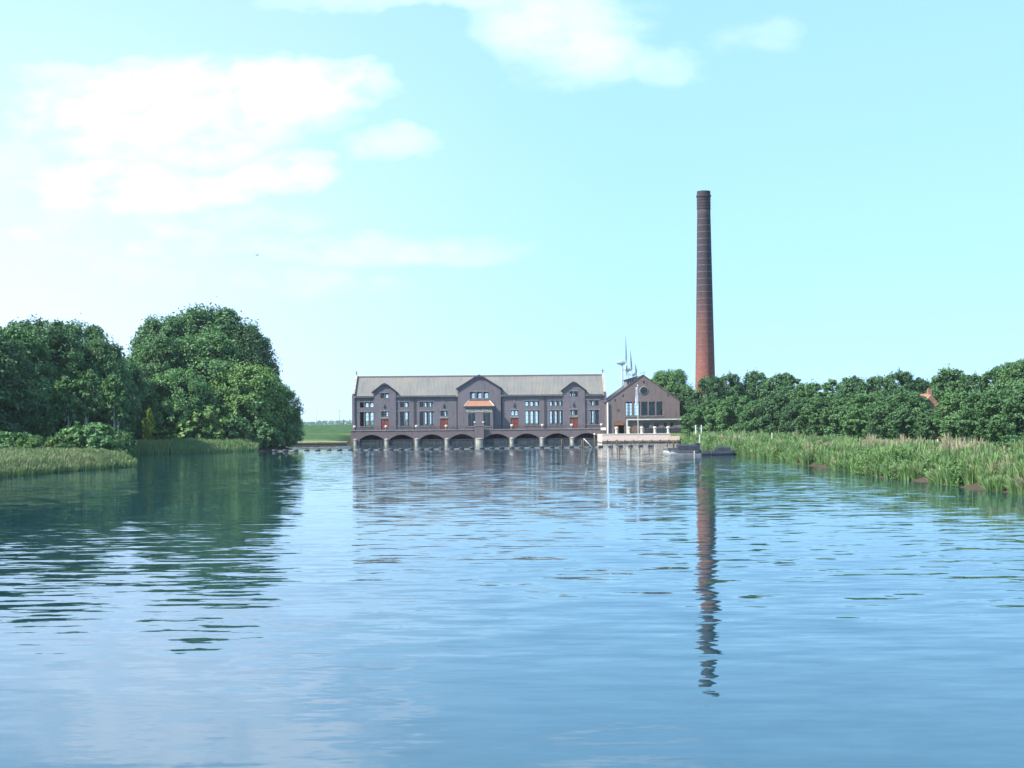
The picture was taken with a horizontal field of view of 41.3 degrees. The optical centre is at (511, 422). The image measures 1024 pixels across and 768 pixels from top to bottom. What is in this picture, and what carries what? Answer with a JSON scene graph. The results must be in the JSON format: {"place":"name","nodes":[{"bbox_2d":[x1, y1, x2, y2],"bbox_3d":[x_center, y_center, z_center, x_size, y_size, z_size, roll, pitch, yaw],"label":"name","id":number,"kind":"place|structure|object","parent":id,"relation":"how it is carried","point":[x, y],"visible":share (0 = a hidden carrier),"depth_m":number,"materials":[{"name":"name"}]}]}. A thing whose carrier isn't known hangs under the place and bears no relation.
{"place":"outdoors","nodes":[
{"label":"outdoors","id":0,"kind":"place"},
{"bbox_2d":[1,422,1017,494],"bbox_3d":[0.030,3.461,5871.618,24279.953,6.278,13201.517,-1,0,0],"label":"ground","id":1,"kind":"structure","parent":0,"point":[327,433],"depth_m":330.75,"materials":[{"name":"green plant"}]},
{"bbox_2d":[0,430,6,442],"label":"bush","id":2,"kind":"object","parent":1,"relation":"on","point":[1,433],"visible":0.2,"depth_m":183.14,"materials":[{"name":"green plant"}]},
{"bbox_2d":[0,431,44,448],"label":"bush","id":3,"kind":"object","parent":1,"relation":"on","point":[9,440],"visible":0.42,"depth_m":178.71,"materials":[{"name":"green plant"}]},
{"bbox_2d":[0,326,51,433],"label":"tree","id":4,"kind":"object","parent":1,"relation":"on","point":[11,362],"visible":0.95,"depth_m":195.42,"materials":[{"name":"green plant"}]},
{"bbox_2d":[16,437,43,448],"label":"bush","id":5,"kind":"object","parent":1,"relation":"on","point":[27,443],"visible":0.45,"depth_m":171.37,"materials":[{"name":"green plant"}]},
{"bbox_2d":[1,324,70,444],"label":"tree","id":6,"kind":"object","parent":1,"relation":"on","point":[46,430],"visible":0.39,"depth_m":210.47,"materials":[{"name":"green plant"}]},
{"bbox_2d":[5,313,100,441],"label":"tree","id":7,"kind":"object","parent":1,"relation":"on","point":[68,356],"visible":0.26,"depth_m":219.41,"materials":[{"name":"green plant"}]},
{"bbox_2d":[44,434,72,448],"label":"bush","id":8,"kind":"object","parent":1,"relation":"on","point":[56,441],"visible":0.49,"depth_m":179.01,"materials":[{"name":"green plant"}]},
{"bbox_2d":[50,375,83,426],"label":"tree","id":9,"kind":"object","parent":1,"relation":"on","point":[60,386],"visible":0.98,"depth_m":204.22,"materials":[{"name":"green plant"}]},
{"bbox_2d":[0,446,137,477],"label":"reeds","id":10,"kind":"object","parent":1,"relation":"on","point":[14,461],"visible":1,"depth_m":152.04,"materials":[{"name":"green plant"}]},
{"bbox_2d":[66,369,104,423],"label":"tree","id":11,"kind":"object","parent":1,"relation":"on","point":[89,379],"visible":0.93,"depth_m":205.51,"materials":[{"name":"green plant"}]},
{"bbox_2d":[55,421,127,452],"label":"bush","id":12,"kind":"object","parent":1,"relation":"on","point":[98,435],"visible":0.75,"depth_m":189.71,"materials":[{"name":"green plant"}]},
{"bbox_2d":[58,313,125,419],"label":"tree","id":13,"kind":"object","parent":1,"relation":"on","point":[92,331],"visible":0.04,"depth_m":234.12,"materials":[{"name":"green plant"}]},
{"bbox_2d":[67,336,145,446],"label":"tree","id":14,"kind":"object","parent":1,"relation":"on","point":[106,357],"visible":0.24,"depth_m":223.73,"materials":[{"name":"green plant"}]},
{"bbox_2d":[97,373,131,431],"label":"tree","id":15,"kind":"object","parent":1,"relation":"on","point":[108,385],"visible":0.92,"depth_m":215.37,"materials":[{"name":"green plant"}]},
{"bbox_2d":[104,379,130,429],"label":"tree","id":16,"kind":"object","parent":1,"relation":"on","point":[124,406],"visible":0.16,"depth_m":221.77,"materials":[{"name":"green plant"}]},
{"bbox_2d":[113,430,138,455],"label":"bush","id":17,"kind":"object","parent":1,"relation":"on","point":[130,443],"visible":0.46,"depth_m":199.10,"materials":[{"name":"green plant"}]},
{"bbox_2d":[120,356,155,439],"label":"tree","id":18,"kind":"object","parent":1,"relation":"on","point":[138,378],"visible":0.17,"depth_m":251.21,"materials":[{"name":"green plant"}]},
{"bbox_2d":[130,422,159,439],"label":"bush","id":19,"kind":"object","parent":1,"relation":"on","point":[141,434],"visible":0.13,"depth_m":251.91,"materials":[{"name":"green plant"}]},
{"bbox_2d":[142,408,155,440],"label":"young columnar tree","id":20,"kind":"object","parent":1,"relation":"on","point":[149,429],"visible":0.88,"depth_m":248.60,"materials":[{"name":"green plant"}]},
{"bbox_2d":[124,311,203,376],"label":"tree","id":21,"kind":"object","parent":1,"relation":"on","point":[152,327],"visible":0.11,"depth_m":275.79,"materials":[{"name":"green plant"}]},
{"bbox_2d":[150,427,184,441],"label":"bush","id":22,"kind":"object","parent":1,"relation":"on","point":[162,435],"visible":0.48,"depth_m":250.94,"materials":[{"name":"green plant"}]},
{"bbox_2d":[131,335,208,424],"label":"tree","id":23,"kind":"object","parent":1,"relation":"on","point":[158,353],"visible":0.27,"depth_m":262.44,"materials":[{"name":"green plant"}]},
{"bbox_2d":[139,367,220,440],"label":"tree","id":24,"kind":"object","parent":1,"relation":"on","point":[194,382],"visible":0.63,"depth_m":255.41,"materials":[{"name":"green plant"}]},
{"bbox_2d":[166,403,227,439],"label":"bush","id":25,"kind":"object","parent":1,"relation":"on","point":[209,412],"visible":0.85,"depth_m":253.80,"materials":[{"name":"green plant"}]},
{"bbox_2d":[166,330,249,415],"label":"tree","id":26,"kind":"object","parent":1,"relation":"on","point":[210,358],"visible":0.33,"depth_m":265.85,"materials":[{"name":"green plant"}]},
{"bbox_2d":[169,302,266,361],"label":"tree","id":27,"kind":"object","parent":1,"relation":"on","point":[210,320],"visible":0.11,"depth_m":280.46,"materials":[{"name":"green plant"}]},
{"bbox_2d":[206,414,257,440],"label":"bush","id":28,"kind":"object","parent":1,"relation":"on","point":[242,427],"visible":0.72,"depth_m":257.02,"materials":[{"name":"green plant"}]},
{"bbox_2d":[209,359,293,444],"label":"tree","id":29,"kind":"object","parent":1,"relation":"on","point":[254,395],"visible":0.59,"depth_m":262.57,"materials":[{"name":"green plant"}]},
{"bbox_2d":[222,319,282,383],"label":"tree","id":30,"kind":"object","parent":1,"relation":"on","point":[253,339],"visible":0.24,"depth_m":279.06,"materials":[{"name":"green plant"}]},
{"bbox_2d":[238,416,284,446],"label":"bush","id":31,"kind":"object","parent":1,"relation":"on","point":[265,430],"visible":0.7,"depth_m":259.55,"materials":[{"name":"green plant"}]},
{"bbox_2d":[264,361,282,383],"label":"tree","id":32,"kind":"object","parent":1,"relation":"on","point":[275,373],"visible":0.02,"depth_m":290.30,"materials":[{"name":"green plant"}]},
{"bbox_2d":[251,383,305,445],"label":"tree","id":33,"kind":"object","parent":1,"relation":"on","point":[295,415],"visible":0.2,"depth_m":270.48,"materials":[{"name":"green plant"}]},
{"bbox_2d":[272,423,303,447],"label":"bush","id":34,"kind":"object","parent":1,"relation":"on","point":[288,443],"visible":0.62,"depth_m":269.31,"materials":[{"name":"green plant"}]},
{"bbox_2d":[278,407,304,446],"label":"tree","id":35,"kind":"object","parent":1,"relation":"on","point":[295,442],"visible":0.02,"depth_m":276.98,"materials":[{"name":"green plant"}]},
{"bbox_2d":[294,442,346,445],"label":"timber bulkhead","id":36,"kind":"object","parent":1,"relation":"on","point":[328,443],"visible":0.3,"depth_m":317.93,"materials":[{"name":"wood"}]},
{"bbox_2d":[303,419,407,424],"bbox_3d":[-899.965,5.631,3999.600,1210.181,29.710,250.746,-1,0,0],"label":"wood","id":37,"kind":"object","parent":1,"relation":"on","point":[335,422],"visible":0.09,"depth_m":3931.98,"materials":[{"name":"green plant"}]},
{"bbox_2d":[616,335,626,386],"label":"wind turbine","id":38,"kind":"object","parent":1,"relation":"on","point":[621,362],"visible":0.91,"depth_m":1948.80,"materials":[{"name":"white metal"}]},
{"bbox_2d":[623,350,632,414],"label":"wind turbine","id":39,"kind":"object","parent":1,"relation":"on","point":[630,368],"visible":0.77,"depth_m":2227.89,"materials":[{"name":"white metal"}]},
{"bbox_2d":[629,365,636,414],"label":"wind turbine","id":40,"kind":"object","parent":1,"relation":"on","point":[634,373],"visible":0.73,"depth_m":2518.09,"materials":[{"name":"white metal"}]},
{"bbox_2d":[635,385,638,432],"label":"flagpole","id":41,"kind":"object","parent":1,"relation":"on","point":[636,398],"visible":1,"depth_m":320.05,"materials":[{"name":"metal"}]},
{"bbox_2d":[597,433,679,442],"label":"quay wall","id":42,"kind":"structure","parent":1,"relation":"on","point":[642,438],"depth_m":317.00,"materials":[{"name":"beige concrete"}]},
{"bbox_2d":[604,371,681,433],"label":"boiler house","id":43,"kind":"structure","parent":1,"relation":"on","point":[616,401],"depth_m":331.00,"materials":[{"name":"brick"}]},
{"bbox_2d":[615,422,623,426],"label":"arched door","id":44,"kind":"structure","parent":43,"relation":"in","point":[617,423],"depth_m":330.95,"materials":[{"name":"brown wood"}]},
{"bbox_2d":[644,427,681,432],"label":"yard fence","id":45,"kind":"object","parent":1,"relation":"on","point":[664,430],"visible":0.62,"depth_m":321.96,"materials":[{"name":"metal"}]},
{"bbox_2d":[644,369,694,414],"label":"tree","id":46,"kind":"object","parent":1,"relation":"on","point":[666,381],"visible":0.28,"depth_m":342.36,"materials":[{"name":"green plant"}]},
{"bbox_2d":[676,388,694,426],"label":"tree","id":47,"kind":"object","parent":1,"relation":"on","point":[686,395],"visible":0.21,"depth_m":335.97,"materials":[{"name":"green plant"}]},
{"bbox_2d":[677,406,707,435],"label":"tree","id":48,"kind":"object","parent":1,"relation":"on","point":[687,421],"visible":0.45,"depth_m":302.86,"materials":[{"name":"green plant"}]},
{"bbox_2d":[695,190,714,395],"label":"chimney","id":49,"kind":"object","parent":1,"relation":"on","point":[705,362],"visible":0.77,"depth_m":330.38,"materials":[{"name":"brick"}]},
{"bbox_2d":[690,374,729,406],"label":"tree","id":50,"kind":"object","parent":1,"relation":"on","point":[711,386],"visible":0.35,"depth_m":314.32,"materials":[{"name":"green plant"}]},
{"bbox_2d":[690,397,732,433],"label":"tree","id":51,"kind":"object","parent":1,"relation":"on","point":[709,413],"visible":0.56,"depth_m":297.02,"materials":[{"name":"green plant"}]},
{"bbox_2d":[718,370,745,418],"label":"tree","id":52,"kind":"object","parent":1,"relation":"on","point":[733,380],"visible":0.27,"depth_m":316.60,"materials":[{"name":"green plant"}]},
{"bbox_2d":[713,392,751,432],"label":"tree","id":53,"kind":"object","parent":1,"relation":"on","point":[730,409],"visible":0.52,"depth_m":290.64,"materials":[{"name":"green plant"}]},
{"bbox_2d":[738,398,769,432],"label":"tree","id":54,"kind":"object","parent":1,"relation":"on","point":[747,418],"visible":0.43,"depth_m":284.25,"materials":[{"name":"green plant"}]},
{"bbox_2d":[740,367,772,400],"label":"tree","id":55,"kind":"object","parent":1,"relation":"on","point":[753,378],"visible":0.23,"depth_m":318.01,"materials":[{"name":"green plant"}]},
{"bbox_2d":[753,393,792,434],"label":"tree","id":56,"kind":"object","parent":1,"relation":"on","point":[771,408],"visible":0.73,"depth_m":278.71,"materials":[{"name":"green plant"}]},
{"bbox_2d":[757,372,804,402],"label":"tree","id":57,"kind":"object","parent":1,"relation":"on","point":[785,384],"visible":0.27,"depth_m":312.39,"materials":[{"name":"green plant"}]},
{"bbox_2d":[779,397,812,434],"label":"tree","id":58,"kind":"object","parent":1,"relation":"on","point":[790,417],"visible":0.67,"depth_m":272.07,"materials":[{"name":"green plant"}]},
{"bbox_2d":[790,379,820,413],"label":"tree","id":59,"kind":"object","parent":1,"relation":"on","point":[811,389],"visible":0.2,"depth_m":304.72,"materials":[{"name":"green plant"}]},
{"bbox_2d":[793,393,839,437],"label":"tree","id":60,"kind":"object","parent":1,"relation":"on","point":[817,407],"visible":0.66,"depth_m":265.59,"materials":[{"name":"green plant"}]},
{"bbox_2d":[816,378,841,402],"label":"tree","id":61,"kind":"object","parent":1,"relation":"on","point":[829,384],"visible":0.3,"depth_m":299.02,"materials":[{"name":"green plant"}]},
{"bbox_2d":[822,433,843,437],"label":"bush","id":62,"kind":"object","parent":1,"relation":"on","point":[836,435],"visible":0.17,"depth_m":234.07,"materials":[{"name":"green plant"}]},
{"bbox_2d":[820,395,864,436],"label":"tree","id":63,"kind":"object","parent":1,"relation":"on","point":[833,416],"visible":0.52,"depth_m":259.17,"materials":[{"name":"green plant"}]},
{"bbox_2d":[832,375,865,399],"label":"tree","id":64,"kind":"object","parent":1,"relation":"on","point":[847,389],"visible":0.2,"depth_m":288.33,"materials":[{"name":"green plant"}]},
{"bbox_2d":[680,428,1023,494],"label":"bank plants","id":65,"kind":"object","parent":1,"relation":"on","point":[989,473],"visible":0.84,"depth_m":120.56,"materials":[{"name":"green plant"}]},
{"bbox_2d":[839,390,880,438],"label":"tree","id":66,"kind":"object","parent":1,"relation":"on","point":[860,404],"visible":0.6,"depth_m":253.00,"materials":[{"name":"green plant"}]},
{"bbox_2d":[856,374,887,398],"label":"tree","id":67,"kind":"object","parent":1,"relation":"on","point":[875,383],"visible":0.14,"depth_m":281.37,"materials":[{"name":"green plant"}]},
{"bbox_2d":[866,395,902,439],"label":"tree","id":68,"kind":"object","parent":1,"relation":"on","point":[879,404],"visible":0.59,"depth_m":246.26,"materials":[{"name":"green plant"}]},
{"bbox_2d":[876,368,921,398],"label":"tree","id":69,"kind":"object","parent":1,"relation":"on","point":[904,379],"visible":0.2,"depth_m":274.55,"materials":[{"name":"green plant"}]},
{"bbox_2d":[806,435,1006,449],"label":"grass","id":70,"kind":"structure","parent":1,"relation":"on","point":[989,442],"depth_m":226.29,"materials":[{"name":"green plant"}]},
{"bbox_2d":[882,389,931,439],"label":"tree","id":71,"kind":"object","parent":1,"relation":"on","point":[908,408],"visible":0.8,"depth_m":240.22,"materials":[{"name":"green plant"}]},
{"bbox_2d":[907,377,938,402],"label":"tree","id":72,"kind":"object","parent":1,"relation":"on","point":[922,384],"visible":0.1,"depth_m":280.49,"materials":[{"name":"green plant"}]},
{"bbox_2d":[903,389,945,439],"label":"house","id":73,"kind":"structure","parent":1,"relation":"on","point":[933,402],"depth_m":252.35,"materials":[{"name":"brick"}]},
{"bbox_2d":[914,409,943,440],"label":"tree","id":74,"kind":"object","parent":1,"relation":"on","point":[925,419],"visible":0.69,"depth_m":233.62,"materials":[{"name":"green plant"}]},
{"bbox_2d":[926,363,966,410],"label":"tree","id":75,"kind":"object","parent":1,"relation":"on","point":[941,384],"visible":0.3,"depth_m":260.36,"materials":[{"name":"green plant"}]},
{"bbox_2d":[932,389,972,439],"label":"tree","id":76,"kind":"object","parent":1,"relation":"on","point":[945,421],"visible":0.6,"depth_m":226.23,"materials":[{"name":"green plant"}]},
{"bbox_2d":[939,438,969,444],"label":"bush","id":77,"kind":"object","parent":1,"relation":"on","point":[966,440],"visible":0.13,"depth_m":177.30,"materials":[{"name":"green plant"}]},
{"bbox_2d":[955,370,990,393],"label":"tree","id":78,"kind":"object","parent":1,"relation":"on","point":[970,383],"visible":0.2,"depth_m":244.95,"materials":[{"name":"green plant"}]},
{"bbox_2d":[954,388,996,440],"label":"tree","id":79,"kind":"object","parent":1,"relation":"on","point":[964,424],"visible":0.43,"depth_m":219.96,"materials":[{"name":"green plant"}]},
{"bbox_2d":[972,366,1019,393],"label":"tree","id":80,"kind":"object","parent":1,"relation":"on","point":[991,376],"visible":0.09,"depth_m":240.11,"materials":[{"name":"green plant"}]},
{"bbox_2d":[973,385,1019,441],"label":"tree","id":81,"kind":"object","parent":1,"relation":"on","point":[990,427],"visible":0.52,"depth_m":212.93,"materials":[{"name":"green plant"}]},
{"bbox_2d":[986,358,1023,403],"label":"tree","id":82,"kind":"object","parent":1,"relation":"on","point":[1015,369],"visible":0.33,"depth_m":234.78,"materials":[{"name":"green plant"}]},
{"bbox_2d":[993,434,1023,450],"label":"bush","id":83,"kind":"object","parent":1,"relation":"on","point":[1007,440],"visible":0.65,"depth_m":164.29,"materials":[{"name":"green plant"}]},
{"bbox_2d":[998,384,1023,436],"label":"tree","id":84,"kind":"object","parent":1,"relation":"on","point":[1014,402],"visible":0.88,"depth_m":205.03,"materials":[{"name":"green plant"}]},
{"bbox_2d":[0,442,1023,767],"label":"canal water","id":85,"kind":"structure","parent":0,"point":[508,604],"depth_m":35.60,"materials":[{"name":"blue liquid"}]},
{"bbox_2d":[42,436,262,453],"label":"reeds","id":86,"kind":"object","parent":85,"relation":"in","point":[192,445],"visible":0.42,"depth_m":245.59,"materials":[{"name":"green plant"}]},
{"bbox_2d":[272,445,651,450],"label":"floating boom","id":87,"kind":"object","parent":85,"relation":"on","point":[449,448],"visible":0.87,"depth_m":260.75,"materials":[{"name":"blue paint"}]},
{"bbox_2d":[350,369,606,443],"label":"pumping station","id":88,"kind":"object","parent":85,"relation":"in","point":[468,418],"visible":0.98,"depth_m":336.00,"materials":[{"name":"brick"}]},
{"bbox_2d":[381,419,388,429],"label":"door","id":89,"kind":"structure","parent":88,"relation":"in","point":[384,422],"depth_m":335.83,"materials":[{"name":"red paint"}]},
{"bbox_2d":[441,419,447,428],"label":"door","id":90,"kind":"structure","parent":88,"relation":"in","point":[444,422],"depth_m":336.08,"materials":[{"name":"red paint"}]},
{"bbox_2d":[468,413,471,425],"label":"window","id":91,"kind":"structure","parent":88,"relation":"in","point":[468,413],"depth_m":334.11,"materials":[{"name":"glass"}]},
{"bbox_2d":[511,418,517,428],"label":"door","id":92,"kind":"structure","parent":88,"relation":"in","point":[513,421],"depth_m":336.08,"materials":[{"name":"red paint"}]},
{"bbox_2d":[570,418,577,427],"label":"door","id":93,"kind":"structure","parent":88,"relation":"in","point":[574,421],"depth_m":335.83,"materials":[{"name":"red paint"}]},
{"bbox_2d":[581,433,594,446],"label":"timber dolphin","id":94,"kind":"object","parent":85,"relation":"in","point":[588,440],"visible":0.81,"depth_m":265.88,"materials":[{"name":"white paint"}]},
{"bbox_2d":[663,443,700,455],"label":"work boat","id":95,"kind":"object","parent":85,"relation":"on","point":[684,449],"visible":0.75,"depth_m":195.18,"materials":[{"name":"grey paint"}]},
{"bbox_2d":[701,447,736,454],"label":"work boat","id":96,"kind":"object","parent":85,"relation":"on","point":[723,451],"visible":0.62,"depth_m":197.72,"materials":[{"name":"blue paint"}]},
{"bbox_2d":[0,0,1023,423],"label":"sky","id":97,"kind":"structure","parent":0,"point":[416,187],"materials":[{"name":"blue"}]}
]}

